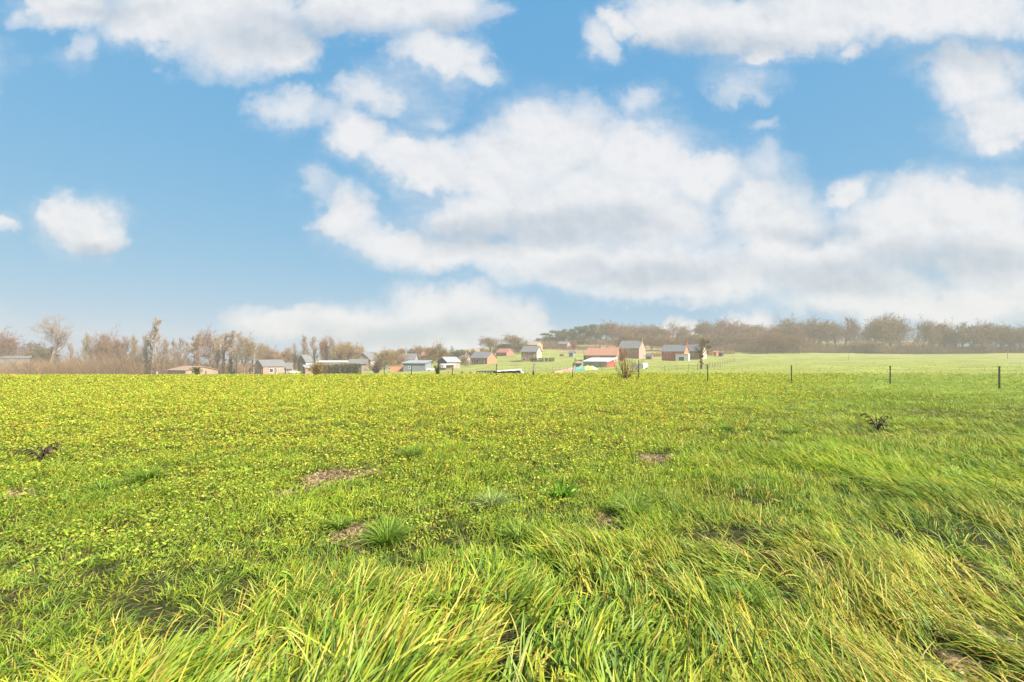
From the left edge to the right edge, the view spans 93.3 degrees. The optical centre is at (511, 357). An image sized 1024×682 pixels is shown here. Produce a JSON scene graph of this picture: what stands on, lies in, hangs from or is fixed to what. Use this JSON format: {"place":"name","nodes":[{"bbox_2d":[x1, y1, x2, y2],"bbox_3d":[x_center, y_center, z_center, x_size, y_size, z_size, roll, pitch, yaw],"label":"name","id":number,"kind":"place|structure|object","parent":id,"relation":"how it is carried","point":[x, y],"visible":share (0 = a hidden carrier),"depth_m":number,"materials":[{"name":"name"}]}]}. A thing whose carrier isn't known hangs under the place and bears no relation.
{"place":"outdoors","nodes":[
{"label":"outdoors","id":0,"kind":"place"},
{"bbox_2d":[0,339,1023,681],"bbox_3d":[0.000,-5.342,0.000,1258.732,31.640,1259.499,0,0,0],"label":"ground","id":1,"kind":"structure","parent":0,"point":[806,361],"depth_m":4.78,"materials":[{"name":"green plant"}]},
{"bbox_2d":[0,356,33,373],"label":"shed","id":2,"kind":"structure","parent":1,"relation":"on","point":[14,359],"depth_m":224.72,"materials":[{"name":"stone"}]},
{"bbox_2d":[0,324,44,356],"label":"bare tree","id":3,"kind":"object","parent":1,"relation":"on","point":[7,344],"visible":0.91,"depth_m":232.29,"materials":[{"name":"brown plant"}]},
{"bbox_2d":[15,341,62,366],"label":"multi stem tree","id":4,"kind":"object","parent":1,"relation":"on","point":[34,347],"visible":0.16,"depth_m":246.81,"materials":[{"name":"brown plant"}]},
{"bbox_2d":[12,442,66,460],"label":"dead weed","id":5,"kind":"object","parent":1,"relation":"on","point":[46,451],"visible":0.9,"depth_m":7.01,"materials":[{"name":"brown plant"}]},
{"bbox_2d":[28,346,60,364],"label":"evergreen tree","id":6,"kind":"object","parent":1,"relation":"on","point":[41,354],"visible":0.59,"depth_m":237.25,"materials":[{"name":"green plant"}]},
{"bbox_2d":[27,313,74,361],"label":"bare tree","id":7,"kind":"object","parent":1,"relation":"on","point":[57,338],"visible":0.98,"depth_m":237.78,"materials":[{"name":"brown plant"}]},
{"bbox_2d":[75,334,90,362],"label":"slender tree","id":8,"kind":"object","parent":1,"relation":"on","point":[83,350],"visible":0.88,"depth_m":216.05,"materials":[{"name":"brown plant"}]},
{"bbox_2d":[72,472,129,493],"bbox_3d":[-4.454,1.403,5.285,0.522,0.243,0.537,0,0,16],"label":"grass tussock","id":9,"kind":"object","parent":1,"relation":"on","point":[99,484],"depth_m":5.29,"materials":[{"name":"green plant"}]},
{"bbox_2d":[81,324,121,372],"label":"bare tree","id":10,"kind":"object","parent":1,"relation":"on","point":[99,343],"visible":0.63,"depth_m":218.75,"materials":[{"name":"brown plant"}]},
{"bbox_2d":[97,336,128,365],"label":"bare tree","id":11,"kind":"object","parent":1,"relation":"on","point":[116,348],"visible":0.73,"depth_m":219.61,"materials":[{"name":"brown plant"}]},
{"bbox_2d":[128,337,139,373],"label":"slender tree","id":12,"kind":"object","parent":1,"relation":"on","point":[134,346],"visible":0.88,"depth_m":216.53,"materials":[{"name":"brown plant"}]},
{"bbox_2d":[136,334,149,368],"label":"slender tree","id":13,"kind":"object","parent":1,"relation":"on","point":[143,356],"visible":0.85,"depth_m":216.54,"materials":[{"name":"brown plant"}]},
{"bbox_2d":[115,460,176,484],"bbox_3d":[-4.253,1.337,5.625,0.677,0.308,0.674,0,0,0],"label":"grass tussock","id":14,"kind":"object","parent":1,"relation":"on","point":[150,475],"depth_m":5.59,"materials":[{"name":"green plant"}]},
{"bbox_2d":[145,317,162,373],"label":"ivy clad tree","id":15,"kind":"object","parent":1,"relation":"on","point":[151,334],"visible":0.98,"depth_m":213.65,"materials":[{"name":"brown plant"}]},
{"bbox_2d":[168,338,178,366],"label":"slender tree","id":16,"kind":"object","parent":1,"relation":"on","point":[173,352],"visible":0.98,"depth_m":222.87,"materials":[{"name":"brown plant"}]},
{"bbox_2d":[0,347,356,374],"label":"undergrowth","id":17,"kind":"object","parent":1,"relation":"on","point":[120,366],"visible":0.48,"depth_m":210.23,"materials":[{"name":"brown plant"}]},
{"bbox_2d":[167,366,219,374],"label":"brown shed","id":18,"kind":"structure","parent":1,"relation":"on","point":[186,370],"depth_m":194.83,"materials":[{"name":"tile"}]},
{"bbox_2d":[186,334,201,365],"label":"ivy clad tree","id":19,"kind":"object","parent":1,"relation":"on","point":[193,344],"visible":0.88,"depth_m":204.53,"materials":[{"name":"brown plant"}]},
{"bbox_2d":[194,333,204,365],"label":"slender tree","id":20,"kind":"object","parent":1,"relation":"on","point":[198,358],"visible":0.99,"depth_m":204.34,"materials":[{"name":"brown plant"}]},
{"bbox_2d":[189,323,231,371],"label":"bare tree","id":21,"kind":"object","parent":1,"relation":"on","point":[207,343],"visible":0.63,"depth_m":222.50,"materials":[{"name":"brown plant"}]},
{"bbox_2d":[212,333,225,368],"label":"slender tree","id":22,"kind":"object","parent":1,"relation":"on","point":[219,355],"visible":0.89,"depth_m":205.21,"materials":[{"name":"brown plant"}]},
{"bbox_2d":[219,332,231,373],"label":"ivy clad tree","id":23,"kind":"object","parent":1,"relation":"on","point":[223,357],"visible":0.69,"depth_m":200.33,"materials":[{"name":"brown plant"}]},
{"bbox_2d":[221,330,236,373],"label":"ivy clad tree","id":24,"kind":"object","parent":1,"relation":"on","point":[230,342],"visible":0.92,"depth_m":198.32,"materials":[{"name":"brown plant"}]},
{"bbox_2d":[228,330,263,373],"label":"bare tree","id":25,"kind":"object","parent":1,"relation":"on","point":[245,349],"visible":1,"depth_m":191.79,"materials":[{"name":"brown plant"}]},
{"bbox_2d":[253,360,284,373],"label":"farmhouse","id":26,"kind":"object","parent":1,"relation":"on","point":[266,366],"visible":0.8,"depth_m":207.58,"materials":[{"name":"pink brick"}]},
{"bbox_2d":[255,345,287,361],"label":"bare tree","id":27,"kind":"object","parent":1,"relation":"on","point":[269,357],"visible":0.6,"depth_m":260.77,"materials":[{"name":"brown plant"}]},
{"bbox_2d":[270,346,300,369],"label":"bare tree","id":28,"kind":"object","parent":1,"relation":"on","point":[285,355],"visible":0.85,"depth_m":255.25,"materials":[{"name":"brown plant"}]},
{"bbox_2d":[297,355,316,370],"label":"dark roofed house","id":29,"kind":"structure","parent":1,"relation":"on","point":[305,360],"depth_m":249.26,"materials":[{"name":"stone"}]},
{"bbox_2d":[308,335,317,366],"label":"slender tree","id":30,"kind":"object","parent":1,"relation":"on","point":[314,350],"visible":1,"depth_m":230.60,"materials":[{"name":"brown plant"}]},
{"bbox_2d":[304,361,329,373],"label":"weeping shrub","id":31,"kind":"object","parent":1,"relation":"on","point":[317,368],"visible":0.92,"depth_m":40.79,"materials":[{"name":"brown plant"}]},
{"bbox_2d":[316,333,331,359],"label":"bare tree","id":32,"kind":"object","parent":1,"relation":"on","point":[323,346],"visible":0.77,"depth_m":227.53,"materials":[{"name":"brown plant"}]},
{"bbox_2d":[317,360,348,370],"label":"long outbuilding","id":33,"kind":"structure","parent":1,"relation":"on","point":[333,362],"depth_m":208.03,"materials":[{"name":"white metal"}]},
{"bbox_2d":[320,363,360,373],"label":"clipped hedge","id":34,"kind":"object","parent":1,"relation":"on","point":[346,369],"visible":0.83,"depth_m":154.30,"materials":[{"name":"green plant"}]},
{"bbox_2d":[324,511,360,530],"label":"grass tussock","id":35,"kind":"object","parent":1,"relation":"on","point":[345,523],"depth_m":4.18,"materials":[{"name":"green plant"}]},
{"bbox_2d":[331,337,368,359],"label":"bare tree","id":36,"kind":"object","parent":1,"relation":"on","point":[350,350],"visible":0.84,"depth_m":224.23,"materials":[{"name":"brown plant"}]},
{"bbox_2d":[348,359,369,370],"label":"roofed house","id":37,"kind":"structure","parent":1,"relation":"on","point":[363,364],"depth_m":209.82,"materials":[{"name":"stone"}]},
{"bbox_2d":[357,353,378,368],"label":"gable house","id":38,"kind":"structure","parent":1,"relation":"on","point":[366,356],"depth_m":222.11,"materials":[{"name":"stone"}]},
{"bbox_2d":[368,361,383,372],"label":"round bush","id":39,"kind":"object","parent":1,"relation":"on","point":[376,368],"visible":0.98,"depth_m":145.24,"materials":[{"name":"plant"}]},
{"bbox_2d":[361,346,404,367],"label":"bare tree","id":40,"kind":"object","parent":1,"relation":"on","point":[383,358],"visible":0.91,"depth_m":203.05,"materials":[{"name":"brown plant"}]},
{"bbox_2d":[348,508,423,551],"bbox_3d":[-1.004,1.395,3.880,0.581,0.276,0.611,0,0,0],"label":"grass tussock","id":41,"kind":"object","parent":1,"relation":"on","point":[388,532],"depth_m":3.89,"materials":[{"name":"green plant"}]},
{"bbox_2d":[386,349,411,365],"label":"bare tree","id":42,"kind":"object","parent":1,"relation":"on","point":[402,358],"visible":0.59,"depth_m":209.38,"materials":[{"name":"brown plant"}]},
{"bbox_2d":[389,441,429,458],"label":"grass tussock","id":43,"kind":"object","parent":1,"relation":"on","point":[415,453],"depth_m":7.04,"materials":[{"name":"green plant"}]},
{"bbox_2d":[403,360,431,371],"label":"long shed","id":44,"kind":"structure","parent":1,"relation":"on","point":[420,365],"depth_m":158.15,"materials":[{"name":"white metal"}]},
{"bbox_2d":[0,372,875,596],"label":"weeds","id":45,"kind":"object","parent":1,"relation":"on","point":[51,381],"visible":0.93,"depth_m":10.94,"materials":[{"name":"green plant"}]},
{"bbox_2d":[429,339,450,365],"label":"bare tree","id":46,"kind":"object","parent":1,"relation":"on","point":[442,353],"visible":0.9,"depth_m":188.10,"materials":[{"name":"brown plant"}]},
{"bbox_2d":[437,357,460,367],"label":"barn","id":47,"kind":"structure","parent":1,"relation":"on","point":[455,361],"depth_m":171.47,"materials":[{"name":"white metal"}]},
{"bbox_2d":[470,349,496,364],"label":"brick house","id":48,"kind":"structure","parent":1,"relation":"on","point":[490,357],"depth_m":203.82,"materials":[{"name":"brick"}]},
{"bbox_2d":[478,335,498,348],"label":"bare tree","id":49,"kind":"object","parent":1,"relation":"on","point":[488,341],"visible":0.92,"depth_m":327.83,"materials":[{"name":"brown plant"}]},
{"bbox_2d":[381,342,602,364],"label":"undergrowth","id":50,"kind":"object","parent":1,"relation":"on","point":[583,347],"visible":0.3,"depth_m":333.33,"materials":[{"name":"brown plant"}]},
{"bbox_2d":[470,483,516,511],"bbox_3d":[-0.185,1.385,4.761,0.521,0.250,0.565,0,0,0],"label":"grass tussock","id":51,"kind":"object","parent":1,"relation":"on","point":[495,499],"depth_m":4.76,"materials":[{"name":"green plant"}]},
{"bbox_2d":[476,369,523,373],"bbox_3d":[-1.219,1.994,65.519,9.933,0.878,4.465,0,0,36],"label":"silage heap","id":52,"kind":"object","parent":1,"relation":"on","point":[509,371],"visible":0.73,"depth_m":64.93,"materials":[{"name":"white plastic"}]},
{"bbox_2d":[495,348,514,355],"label":"red barn","id":53,"kind":"structure","parent":1,"relation":"on","point":[504,352],"depth_m":265.60,"materials":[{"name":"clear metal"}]},
{"bbox_2d":[498,334,530,350],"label":"bare tree","id":54,"kind":"object","parent":1,"relation":"on","point":[514,341],"visible":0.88,"depth_m":314.16,"materials":[{"name":"brown plant"}]},
{"bbox_2d":[492,514,547,543],"bbox_3d":[0.056,1.414,3.945,0.507,0.218,0.499,0,0,0],"label":"grass tussock","id":55,"kind":"object","parent":1,"relation":"on","point":[516,536],"depth_m":3.96,"materials":[{"name":"green plant"}]},
{"bbox_2d":[520,346,541,361],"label":"cream gabled house","id":56,"kind":"structure","parent":1,"relation":"on","point":[530,352],"depth_m":203.93,"materials":[{"name":"paint"}]},
{"bbox_2d":[537,479,583,498],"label":"broad leaved plant","id":57,"kind":"object","parent":1,"relation":"on","point":[566,493],"visible":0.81,"depth_m":4.99,"materials":[{"name":"green plant"}]},
{"bbox_2d":[553,366,596,371],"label":"covered heap","id":58,"kind":"object","parent":1,"relation":"on","point":[579,368],"visible":0.74,"depth_m":72.03,"materials":[{"name":"plastic"}]},
{"bbox_2d":[581,358,616,366],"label":"white barn","id":59,"kind":"structure","parent":1,"relation":"on","point":[600,362],"depth_m":105.80,"materials":[{"name":"concrete"}]},
{"bbox_2d":[585,345,620,360],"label":"long tiled building","id":60,"kind":"structure","parent":1,"relation":"on","point":[599,352],"depth_m":197.99,"materials":[{"name":"brown paint"}]},
{"bbox_2d":[581,320,624,340],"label":"bare tree","id":61,"kind":"object","parent":1,"relation":"on","point":[610,330],"visible":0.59,"depth_m":410.88,"materials":[{"name":"brown plant"}]},
{"bbox_2d":[600,330,645,347],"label":"bare tree","id":62,"kind":"object","parent":1,"relation":"on","point":[625,336],"visible":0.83,"depth_m":322.56,"materials":[{"name":"brown plant"}]},
{"bbox_2d":[611,347,646,378],"bbox_3d":[7.897,0.339,32.285,2.700,2.498,2.646,0,0,0],"label":"twiggy bush","id":63,"kind":"object","parent":1,"relation":"on","point":[625,374],"visible":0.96,"depth_m":32.46,"materials":[{"name":"brown plant"}]},
{"bbox_2d":[600,491,660,522],"bbox_3d":[1.113,1.390,4.534,0.621,0.266,0.642,0,0,0],"label":"grass tussock","id":64,"kind":"object","parent":1,"relation":"on","point":[622,505],"depth_m":4.53,"materials":[{"name":"green plant"}]},
{"bbox_2d":[619,339,645,358],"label":"brick house","id":65,"kind":"structure","parent":1,"relation":"on","point":[637,348],"depth_m":239.54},
{"bbox_2d":[626,328,653,345],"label":"bare tree","id":66,"kind":"object","parent":1,"relation":"on","point":[639,336],"visible":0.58,"depth_m":321.70,"materials":[{"name":"brown plant"}]},
{"bbox_2d":[629,322,667,335],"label":"bare tree","id":67,"kind":"object","parent":1,"relation":"on","point":[640,327],"visible":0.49,"depth_m":411.16,"materials":[{"name":"brown plant"}]},
{"bbox_2d":[643,334,665,350],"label":"bare tree","id":68,"kind":"object","parent":1,"relation":"on","point":[656,340],"visible":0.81,"depth_m":324.02,"materials":[{"name":"brown plant"}]},
{"bbox_2d":[649,335,684,350],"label":"bare tree","id":69,"kind":"object","parent":1,"relation":"on","point":[668,339],"visible":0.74,"depth_m":327.21,"materials":[{"name":"brown plant"}]},
{"bbox_2d":[661,342,689,360],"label":"red house","id":70,"kind":"structure","parent":1,"relation":"on","point":[669,352],"depth_m":206.16,"materials":[{"name":"brick"}]},
{"bbox_2d":[667,321,692,339],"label":"bare tree","id":71,"kind":"object","parent":1,"relation":"on","point":[680,331],"visible":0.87,"depth_m":396.74,"materials":[{"name":"brown plant"}]},
{"bbox_2d":[688,344,706,359],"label":"extension","id":72,"kind":"object","parent":1,"relation":"on","point":[694,355],"visible":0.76,"depth_m":220.18,"materials":[{"name":"grey brick"}]},
{"bbox_2d":[681,333,714,346],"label":"bare tree","id":73,"kind":"object","parent":1,"relation":"on","point":[691,337],"visible":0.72,"depth_m":326.78,"materials":[{"name":"brown plant"}]},
{"bbox_2d":[694,338,711,368],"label":"ivy topped tree","id":74,"kind":"object","parent":1,"relation":"on","point":[702,347],"visible":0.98,"depth_m":65.91,"materials":[{"name":"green plant"}]},
{"bbox_2d":[692,320,722,334],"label":"bare tree","id":75,"kind":"object","parent":1,"relation":"on","point":[707,327],"visible":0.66,"depth_m":402.59,"materials":[{"name":"brown plant"}]},
{"bbox_2d":[689,319,726,339],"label":"bare tree","id":76,"kind":"object","parent":1,"relation":"on","point":[701,329],"visible":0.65,"depth_m":402.40,"materials":[{"name":"brown plant"}]},
{"bbox_2d":[696,331,727,347],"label":"multi stem tree","id":77,"kind":"object","parent":1,"relation":"on","point":[715,340],"visible":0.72,"depth_m":329.63,"materials":[{"name":"brown plant"}]},
{"bbox_2d":[714,317,745,337],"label":"bare tree","id":78,"kind":"object","parent":1,"relation":"on","point":[728,328],"visible":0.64,"depth_m":404.65,"materials":[{"name":"brown plant"}]},
{"bbox_2d":[700,566,789,616],"bbox_3d":[1.375,1.377,2.856,0.525,0.238,0.519,0,0,0],"label":"grass tussock","id":79,"kind":"object","parent":1,"relation":"on","point":[726,582],"depth_m":2.86,"materials":[{"name":"green plant"}]},
{"bbox_2d":[727,317,762,336],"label":"bare tree","id":80,"kind":"object","parent":1,"relation":"on","point":[747,330],"visible":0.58,"depth_m":405.12,"materials":[{"name":"brown plant"}]},
{"bbox_2d":[746,332,804,352],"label":"bare tree","id":81,"kind":"object","parent":1,"relation":"on","point":[770,344],"visible":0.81,"depth_m":303.56,"materials":[{"name":"brown plant"}]},
{"bbox_2d":[754,330,806,352],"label":"bare tree","id":82,"kind":"object","parent":1,"relation":"on","point":[786,339],"visible":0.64,"depth_m":304.33,"materials":[{"name":"brown plant"}]},
{"bbox_2d":[540,336,1023,350],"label":"undergrowth","id":83,"kind":"object","parent":1,"relation":"on","point":[819,345],"visible":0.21,"depth_m":369.36,"materials":[{"name":"brown plant"}]},
{"bbox_2d":[770,315,807,337],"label":"bare tree","id":84,"kind":"object","parent":1,"relation":"on","point":[789,326],"visible":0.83,"depth_m":363.46,"materials":[{"name":"brown plant"}]},
{"bbox_2d":[781,333,821,352],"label":"bare tree","id":85,"kind":"object","parent":1,"relation":"on","point":[808,341],"visible":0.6,"depth_m":307.22,"materials":[{"name":"brown plant"}]},
{"bbox_2d":[804,321,828,341],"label":"bare tree","id":86,"kind":"object","parent":1,"relation":"on","point":[814,332],"visible":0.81,"depth_m":362.80,"materials":[{"name":"brown plant"}]},
{"bbox_2d":[801,314,844,345],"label":"bare tree","id":87,"kind":"object","parent":1,"relation":"on","point":[826,324],"visible":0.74,"depth_m":361.20,"materials":[{"name":"brown plant"}]},
{"bbox_2d":[818,317,850,343],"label":"bare tree","id":88,"kind":"object","parent":1,"relation":"on","point":[838,337],"visible":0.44,"depth_m":365.02,"materials":[{"name":"brown plant"}]},
{"bbox_2d":[837,317,857,348],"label":"slender tree","id":89,"kind":"object","parent":1,"relation":"on","point":[848,325],"visible":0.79,"depth_m":370.12,"materials":[{"name":"brown plant"}]},
{"bbox_2d":[840,320,871,345],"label":"bare tree","id":90,"kind":"object","parent":1,"relation":"on","point":[855,330],"visible":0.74,"depth_m":368.93,"materials":[{"name":"brown plant"}]},
{"bbox_2d":[706,341,1023,353],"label":"undergrowth","id":91,"kind":"object","parent":1,"relation":"on","point":[893,350],"visible":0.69,"depth_m":316.17,"materials":[{"name":"brown plant"}]},
{"bbox_2d":[838,338,899,352],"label":"bare tree","id":92,"kind":"object","parent":1,"relation":"on","point":[875,345],"visible":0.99,"depth_m":314.83,"materials":[{"name":"brown plant"}]},
{"bbox_2d":[862,317,888,341],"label":"bare tree","id":93,"kind":"object","parent":1,"relation":"on","point":[870,333],"visible":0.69,"depth_m":340.53,"materials":[{"name":"brown plant"}]},
{"bbox_2d":[861,413,891,430],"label":"dead weed","id":94,"kind":"object","parent":1,"relation":"on","point":[879,425],"visible":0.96,"depth_m":9.97,"materials":[{"name":"brown plant"}]},
{"bbox_2d":[863,312,906,346],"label":"bare tree","id":95,"kind":"object","parent":1,"relation":"on","point":[890,325],"visible":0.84,"depth_m":334.77,"materials":[{"name":"brown plant"}]},
{"bbox_2d":[866,314,916,348],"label":"bare tree","id":96,"kind":"object","parent":1,"relation":"on","point":[904,326],"visible":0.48,"depth_m":336.42,"materials":[{"name":"brown plant"}]},
{"bbox_2d":[905,315,943,348],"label":"bare tree","id":97,"kind":"object","parent":1,"relation":"on","point":[923,330],"visible":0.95,"depth_m":319.18,"materials":[{"name":"brown plant"}]},
{"bbox_2d":[925,316,956,346],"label":"bare tree","id":98,"kind":"object","parent":1,"relation":"on","point":[942,329],"visible":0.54,"depth_m":321.14,"materials":[{"name":"brown plant"}]},
{"bbox_2d":[931,320,963,347],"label":"bare tree","id":99,"kind":"object","parent":1,"relation":"on","point":[945,331],"visible":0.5,"depth_m":320.30,"materials":[{"name":"brown plant"}]},
{"bbox_2d":[936,326,968,348],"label":"bare tree","id":100,"kind":"object","parent":1,"relation":"on","point":[953,340],"visible":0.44,"depth_m":318.73,"materials":[{"name":"brown plant"}]},
{"bbox_2d":[955,320,1001,348],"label":"bare tree","id":101,"kind":"object","parent":1,"relation":"on","point":[973,340],"visible":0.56,"depth_m":312.32,"materials":[{"name":"brown plant"}]},
{"bbox_2d":[961,322,1002,352],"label":"bare tree","id":102,"kind":"object","parent":1,"relation":"on","point":[987,344],"visible":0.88,"depth_m":304.81,"materials":[{"name":"brown plant"}]},
{"bbox_2d":[971,317,1010,350],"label":"bare tree","id":103,"kind":"object","parent":1,"relation":"on","point":[986,328],"visible":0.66,"depth_m":305.38,"materials":[{"name":"brown plant"}]},
{"bbox_2d":[982,323,1023,352],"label":"bare tree","id":104,"kind":"object","parent":1,"relation":"on","point":[1008,328],"visible":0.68,"depth_m":302.78,"materials":[{"name":"brown plant"}]},
{"bbox_2d":[1001,326,1023,352],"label":"bare tree","id":105,"kind":"object","parent":1,"relation":"on","point":[1021,345],"visible":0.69,"depth_m":301.57,"materials":[{"name":"brown plant"}]},
{"bbox_2d":[0,0,1023,366],"label":"sky","id":106,"kind":"structure","parent":0,"point":[390,174],"materials":[{"name":"blue"}]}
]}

